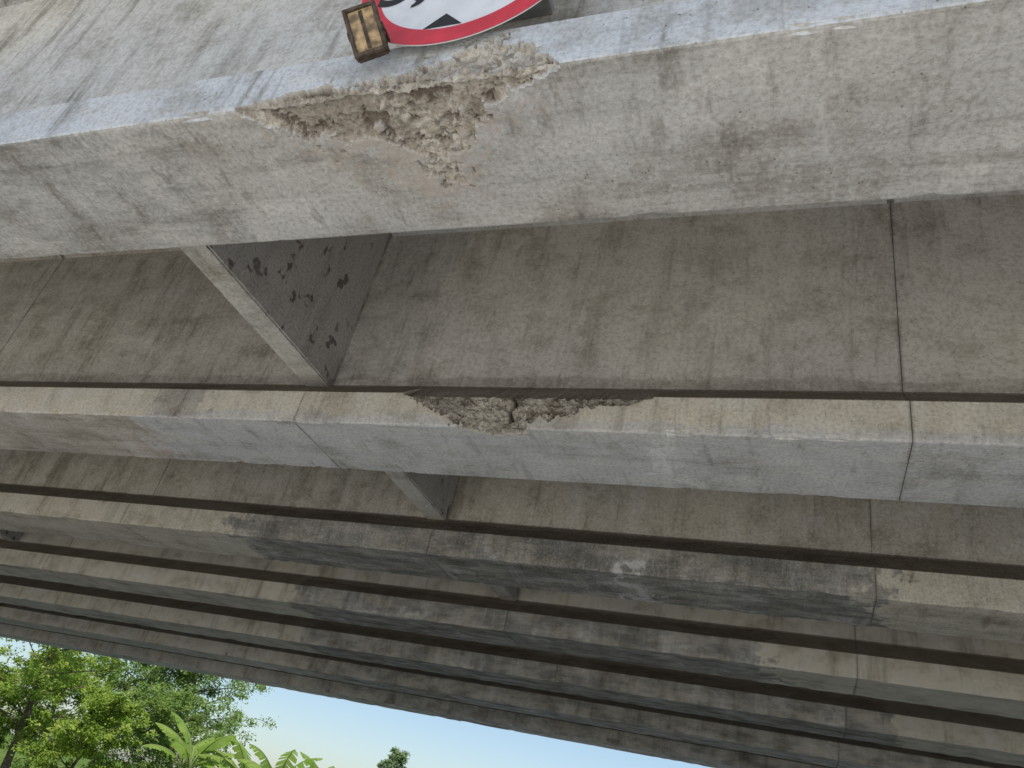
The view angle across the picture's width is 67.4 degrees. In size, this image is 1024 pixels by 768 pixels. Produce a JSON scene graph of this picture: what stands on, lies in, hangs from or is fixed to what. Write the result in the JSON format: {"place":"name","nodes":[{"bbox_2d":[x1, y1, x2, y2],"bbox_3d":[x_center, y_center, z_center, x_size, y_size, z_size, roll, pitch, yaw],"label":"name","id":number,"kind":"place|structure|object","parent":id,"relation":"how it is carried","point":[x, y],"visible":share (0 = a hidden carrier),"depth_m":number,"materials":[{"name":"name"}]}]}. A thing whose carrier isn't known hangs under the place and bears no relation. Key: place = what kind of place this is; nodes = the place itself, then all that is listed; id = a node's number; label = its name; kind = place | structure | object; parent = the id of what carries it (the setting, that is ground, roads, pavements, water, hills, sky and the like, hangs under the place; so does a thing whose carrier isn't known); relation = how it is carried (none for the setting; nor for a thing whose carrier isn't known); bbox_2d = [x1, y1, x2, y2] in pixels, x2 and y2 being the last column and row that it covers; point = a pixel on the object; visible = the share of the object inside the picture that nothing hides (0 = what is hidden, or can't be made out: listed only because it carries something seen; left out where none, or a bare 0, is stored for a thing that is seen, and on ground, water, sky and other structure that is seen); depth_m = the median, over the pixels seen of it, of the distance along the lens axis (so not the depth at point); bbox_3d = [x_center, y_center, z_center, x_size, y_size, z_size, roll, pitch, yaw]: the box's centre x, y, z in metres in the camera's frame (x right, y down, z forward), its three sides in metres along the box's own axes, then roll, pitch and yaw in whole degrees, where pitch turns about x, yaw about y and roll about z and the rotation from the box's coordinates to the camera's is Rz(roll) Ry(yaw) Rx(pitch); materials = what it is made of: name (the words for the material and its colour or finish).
{"place":"outdoors","nodes":[
{"label":"outdoors","id":0,"kind":"place"},
{"bbox_2d":[0,733,124,767],"bbox_3d":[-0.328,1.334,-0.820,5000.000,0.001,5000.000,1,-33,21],"label":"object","id":1,"kind":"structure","parent":0,"point":[85,761],"depth_m":86.65,"materials":[{"name":"plant"}]},
{"bbox_2d":[0,663,52,752],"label":"tree","id":2,"kind":"object","parent":1,"relation":"on","point":[3,731],"visible":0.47,"depth_m":29.76,"materials":[{"name":"green plant"}]},
{"bbox_2d":[0,648,117,767],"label":"tree","id":3,"kind":"object","parent":1,"relation":"on","point":[90,664],"visible":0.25,"depth_m":35.35,"materials":[{"name":"green plant"}]},
{"bbox_2d":[0,637,143,767],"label":"tree","id":4,"kind":"object","parent":1,"relation":"on","point":[59,684],"visible":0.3,"depth_m":29.45,"materials":[{"name":"green plant"}]},
{"bbox_2d":[10,681,157,767],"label":"tree","id":5,"kind":"object","parent":1,"relation":"on","point":[107,712],"visible":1,"depth_m":26.31,"materials":[{"name":"green plant"}]},
{"bbox_2d":[82,655,219,765],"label":"tree","id":6,"kind":"object","parent":1,"relation":"on","point":[153,676],"visible":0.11,"depth_m":40.02,"materials":[{"name":"green plant"}]},
{"bbox_2d":[95,670,258,767],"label":"tree","id":7,"kind":"object","parent":1,"relation":"on","point":[162,702],"visible":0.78,"depth_m":36.09,"materials":[{"name":"green plant"}]},
{"bbox_2d":[142,727,225,767],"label":"banana plant","id":8,"kind":"object","parent":1,"relation":"on","point":[171,753],"visible":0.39,"depth_m":25.01,"materials":[{"name":"green plant"}]},
{"bbox_2d":[107,661,278,767],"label":"tree","id":9,"kind":"object","parent":1,"relation":"on","point":[243,686],"visible":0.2,"depth_m":42.86,"materials":[{"name":"green plant"}]},
{"bbox_2d":[155,711,236,767],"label":"banana plant","id":10,"kind":"object","parent":1,"relation":"on","point":[189,751],"visible":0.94,"depth_m":23.77,"materials":[{"name":"green plant"}]},
{"bbox_2d":[198,733,250,767],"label":"banana plant","id":11,"kind":"object","parent":1,"relation":"on","point":[240,750],"visible":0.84,"depth_m":23.48,"materials":[{"name":"green plant"}]},
{"bbox_2d":[237,743,322,767],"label":"banana plant","id":12,"kind":"object","parent":1,"relation":"on","point":[285,763],"visible":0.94,"depth_m":21.99,"materials":[{"name":"green plant"}]},
{"bbox_2d":[300,752,334,767],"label":"banana plant","id":13,"kind":"object","parent":1,"relation":"on","point":[309,760],"visible":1,"depth_m":22.03,"materials":[{"name":"green plant"}]},
{"bbox_2d":[376,745,409,767],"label":"tree","id":14,"kind":"object","parent":1,"relation":"on","point":[397,758],"visible":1,"depth_m":59.46,"materials":[{"name":"green plant"}]},
{"bbox_2d":[0,637,711,767],"label":"sky","id":15,"kind":"structure","parent":0,"point":[343,733],"materials":[{"name":"blue"}]},
{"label":"girder segment","id":16,"kind":"object","parent":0,"visible":0},
{"bbox_3d":[-2.876,0.777,10.667,42.360,0.260,16.070,1,-33,21],"label":"deck slab","id":17,"kind":"object","parent":16,"relation":"on","visible":0},
{"bbox_2d":[0,575,22,605],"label":"girder segment","id":18,"kind":"object","parent":17,"relation":"attached to","point":[5,578],"visible":0.19,"depth_m":14.08,"materials":[{"name":"concrete"}]},
{"bbox_2d":[0,255,62,352],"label":"girder segment","id":19,"kind":"object","parent":17,"relation":"attached to","point":[23,282],"visible":0.37,"depth_m":7.11,"materials":[{"name":"concrete"}]},
{"bbox_2d":[0,622,65,648],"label":"girder segment","id":20,"kind":"object","parent":17,"relation":"attached to","point":[26,634],"visible":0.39,"depth_m":18.81,"materials":[{"name":"concrete"}]},
{"bbox_2d":[0,532,73,584],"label":"girder segment","id":21,"kind":"object","parent":17,"relation":"attached to","point":[26,555],"visible":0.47,"depth_m":11.18,"materials":[{"name":"concrete"}]},
{"bbox_2d":[0,603,106,640],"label":"girder segment","id":22,"kind":"object","parent":17,"relation":"attached to","point":[52,621],"visible":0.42,"depth_m":16.02,"materials":[{"name":"concrete"}]},
{"bbox_2d":[0,577,169,629],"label":"girder segment","id":23,"kind":"object","parent":17,"relation":"attached to","point":[107,604],"visible":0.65,"depth_m":13.22,"materials":[{"name":"concrete"}]},
{"bbox_2d":[0,449,170,547],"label":"girder segment","id":24,"kind":"object","parent":17,"relation":"attached to","point":[79,495],"visible":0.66,"depth_m":8.48,"materials":[{"name":"concrete"}]},
{"bbox_2d":[47,632,174,668],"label":"girder segment","id":25,"kind":"object","parent":17,"relation":"attached to","point":[114,649],"visible":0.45,"depth_m":17.85,"materials":[{"name":"concrete"}]},
{"bbox_2d":[43,538,268,611],"bbox_3d":[-4.653,1.915,10.925,3.476,2.103,0.771,1,-33,21],"label":"girder segment","id":26,"kind":"object","parent":17,"relation":"attached to","point":[210,578],"visible":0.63,"depth_m":10.30,"materials":[{"name":"concrete"}]},
{"bbox_2d":[87,618,243,664],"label":"girder segment","id":27,"kind":"object","parent":17,"relation":"attached to","point":[198,645],"visible":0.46,"depth_m":14.90,"materials":[{"name":"concrete"}]},
{"bbox_2d":[0,237,389,468],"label":"girder segment","id":28,"kind":"object","parent":17,"relation":"attached to","point":[168,353],"visible":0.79,"depth_m":5.89,"materials":[{"name":"concrete"}]},
{"bbox_2d":[180,233,388,386],"bbox_3d":[-1.462,-1.185,4.876,0.200,1.565,2.030,1,-33,21],"label":"diaphragm","id":29,"kind":"object","parent":28,"relation":"attached to","point":[297,304],"visible":0.36,"depth_m":4.95,"materials":[{"name":"concrete"}]},
{"bbox_2d":[158,651,300,691],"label":"girder segment","id":30,"kind":"object","parent":17,"relation":"attached to","point":[240,672],"visible":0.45,"depth_m":16.61,"materials":[{"name":"concrete"}]},
{"bbox_2d":[147,598,347,658],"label":"girder segment","id":31,"kind":"object","parent":17,"relation":"attached to","point":[299,633],"visible":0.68,"depth_m":11.97,"materials":[{"name":"concrete"}]},
{"bbox_2d":[120,459,459,579],"bbox_3d":[-2.047,0.735,7.965,3.476,2.103,0.772,1,-33,21],"label":"girder segment","id":32,"kind":"object","parent":17,"relation":"attached to","point":[362,519],"visible":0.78,"depth_m":7.46,"materials":[{"name":"concrete"}]},
{"bbox_2d":[384,471,457,519],"bbox_3d":[-0.818,0.029,6.594,0.200,1.565,2.030,1,-33,21],"label":"diaphragm","id":33,"kind":"object","parent":32,"relation":"attached to","point":[429,496],"visible":0.16,"depth_m":6.69,"materials":[{"name":"concrete"}]},
{"bbox_2d":[226,640,404,692],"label":"girder segment","id":34,"kind":"object","parent":17,"relation":"attached to","point":[362,673],"visible":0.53,"depth_m":13.65,"materials":[{"name":"concrete"}]},
{"bbox_2d":[288,673,448,718],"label":"girder segment","id":35,"kind":"object","parent":17,"relation":"attached to","point":[407,702],"visible":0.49,"depth_m":15.36,"materials":[{"name":"concrete"}]},
{"bbox_2d":[243,560,519,646],"bbox_3d":[-1.402,1.949,9.682,3.476,2.102,0.772,1,-33,21],"label":"girder segment","id":36,"kind":"object","parent":17,"relation":"attached to","point":[462,610],"visible":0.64,"depth_m":9.06,"materials":[{"name":"concrete"}]},
{"bbox_2d":[487,584,518,600],"bbox_3d":[-0.174,1.244,8.312,0.200,1.565,2.030,1,-33,21],"label":"diaphragm","id":37,"kind":"object","parent":36,"relation":"attached to","point":[506,592],"visible":0.16,"depth_m":8.51,"materials":[{"name":"concrete"}]},
{"bbox_2d":[328,623,565,693],"bbox_3d":[-0.758,3.164,11.400,3.476,2.103,0.772,1,-33,21],"label":"girder segment","id":38,"kind":"object","parent":17,"relation":"attached to","point":[525,667],"visible":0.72,"depth_m":10.72,"materials":[{"name":"concrete"}]},
{"bbox_2d":[391,667,598,726],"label":"girder segment","id":39,"kind":"object","parent":17,"relation":"attached to","point":[541,703],"visible":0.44,"depth_m":12.41,"materials":[{"name":"concrete"}]},
{"bbox_2d":[0,0,1023,259],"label":"girder segment","id":40,"kind":"object","parent":17,"relation":"attached to","point":[142,124],"visible":0.99,"depth_m":2.64,"materials":[{"name":"concrete"}]},
{"bbox_2d":[361,0,553,45],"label":"height limit sign","id":41,"kind":"object","parent":40,"relation":"attached to","point":[418,22],"visible":0.84,"depth_m":2.56,"materials":[{"name":"metal"}]},
{"bbox_2d":[341,0,389,63],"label":"floodlight","id":42,"kind":"object","parent":41,"relation":"attached to","point":[368,38],"visible":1,"depth_m":2.50,"materials":[{"name":"orange glass"}]},
{"bbox_2d":[439,699,622,750],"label":"girder segment","id":43,"kind":"object","parent":17,"relation":"attached to","point":[589,734],"visible":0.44,"depth_m":14.11,"materials":[{"name":"concrete"}]},
{"bbox_2d":[294,199,911,500],"bbox_3d":[0.559,-0.444,5.004,3.476,2.104,0.772,1,-33,21],"label":"girder segment","id":44,"kind":"object","parent":17,"relation":"attached to","point":[753,350],"visible":0.99,"depth_m":4.64,"materials":[{"name":"concrete"}]},
{"bbox_2d":[427,476,875,626],"bbox_3d":[1.203,0.770,6.721,3.476,2.104,0.772,1,-33,21],"label":"girder segment","id":45,"kind":"object","parent":17,"relation":"attached to","point":[792,555],"visible":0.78,"depth_m":6.15,"materials":[{"name":"concrete"}]},
{"bbox_2d":[504,588,856,693],"bbox_3d":[1.848,1.984,8.439,3.476,2.102,0.772,1,-33,21],"label":"girder segment","id":46,"kind":"object","parent":17,"relation":"attached to","point":[814,654],"visible":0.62,"depth_m":7.80,"materials":[{"name":"concrete"}]},
{"bbox_2d":[555,654,845,737],"bbox_3d":[2.492,3.199,10.157,3.476,2.102,0.771,1,-33,21],"label":"girder segment","id":47,"kind":"object","parent":17,"relation":"attached to","point":[804,709],"visible":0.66,"depth_m":9.47,"materials":[{"name":"concrete"}]},
{"bbox_2d":[591,699,838,767],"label":"girder segment","id":48,"kind":"object","parent":17,"relation":"attached to","point":[807,747],"visible":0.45,"depth_m":11.16,"materials":[{"name":"concrete"}]},
{"bbox_2d":[618,730,831,767],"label":"girder segment","id":49,"kind":"object","parent":17,"relation":"attached to","point":[681,751],"visible":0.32,"depth_m":13.03,"materials":[{"name":"concrete"}]},
{"bbox_2d":[837,737,1023,767],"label":"girder segment","id":50,"kind":"object","parent":17,"relation":"attached to","point":[856,754],"visible":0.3,"depth_m":10.30,"materials":[{"name":"concrete"}]},
{"bbox_2d":[844,694,1023,766],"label":"girder segment","id":51,"kind":"object","parent":17,"relation":"attached to","point":[974,735],"visible":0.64,"depth_m":8.58,"materials":[{"name":"concrete"}]},
{"bbox_2d":[854,625,1023,718],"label":"girder segment","id":52,"kind":"object","parent":17,"relation":"attached to","point":[982,676],"visible":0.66,"depth_m":7.00,"materials":[{"name":"concrete"}]},
{"bbox_2d":[870,499,1023,643],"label":"girder segment","id":53,"kind":"object","parent":17,"relation":"attached to","point":[947,569],"visible":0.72,"depth_m":5.46,"materials":[{"name":"concrete"}]},
{"bbox_2d":[890,190,1023,507],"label":"girder segment","id":54,"kind":"object","parent":17,"relation":"attached to","point":[959,268],"visible":0.9,"depth_m":4.04,"materials":[{"name":"concrete"}]},
{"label":"girder segment","id":55,"kind":"object","parent":17,"relation":"attached to","visible":0},
{"bbox_2d":[0,529,23,541],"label":"diaphragm","id":56,"kind":"object","parent":55,"relation":"attached to","point":[14,536],"visible":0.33,"depth_m":11.44,"materials":[{"name":"concrete"}]},
{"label":"girder segment","id":57,"kind":"object","parent":17,"relation":"attached to","visible":0},
{"bbox_2d":[61,199,912,498],"bbox_3d":[-4.316,-0.497,6.869,34.840,2.084,0.754,1,-33,21],"label":"girder joint mortar","id":58,"kind":"object","parent":57,"relation":"attached to","point":[897,313],"visible":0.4,"depth_m":4.31,"materials":[{"name":"grey concrete"}]},
{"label":"girder segment","id":59,"kind":"object","parent":17,"relation":"attached to","visible":0},
{"bbox_2d":[131,499,877,623],"bbox_3d":[-3.672,0.718,8.586,34.840,2.084,0.754,1,-33,21],"label":"girder joint mortar","id":60,"kind":"object","parent":59,"relation":"attached to","point":[874,565],"visible":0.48,"depth_m":5.68,"materials":[{"name":"grey concrete"}]},
{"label":"girder segment","id":61,"kind":"object","parent":17,"relation":"attached to","visible":0},
{"bbox_2d":[42,553,858,693],"bbox_3d":[-3.027,1.932,10.304,34.840,2.084,0.754,1,-33,21],"label":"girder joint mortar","id":62,"kind":"object","parent":61,"relation":"attached to","point":[855,652],"visible":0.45,"depth_m":7.24,"materials":[{"name":"grey concrete"}]},
{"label":"girder segment","id":63,"kind":"object","parent":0,"visible":0},
{"bbox_2d":[92,619,839,765],"bbox_3d":[-1.739,4.361,13.739,34.840,2.084,0.754,1,-33,21],"label":"girder joint mortar","id":64,"kind":"object","parent":63,"relation":"attached to","point":[838,741],"visible":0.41,"depth_m":11.29,"materials":[{"name":"grey concrete"}]}
]}

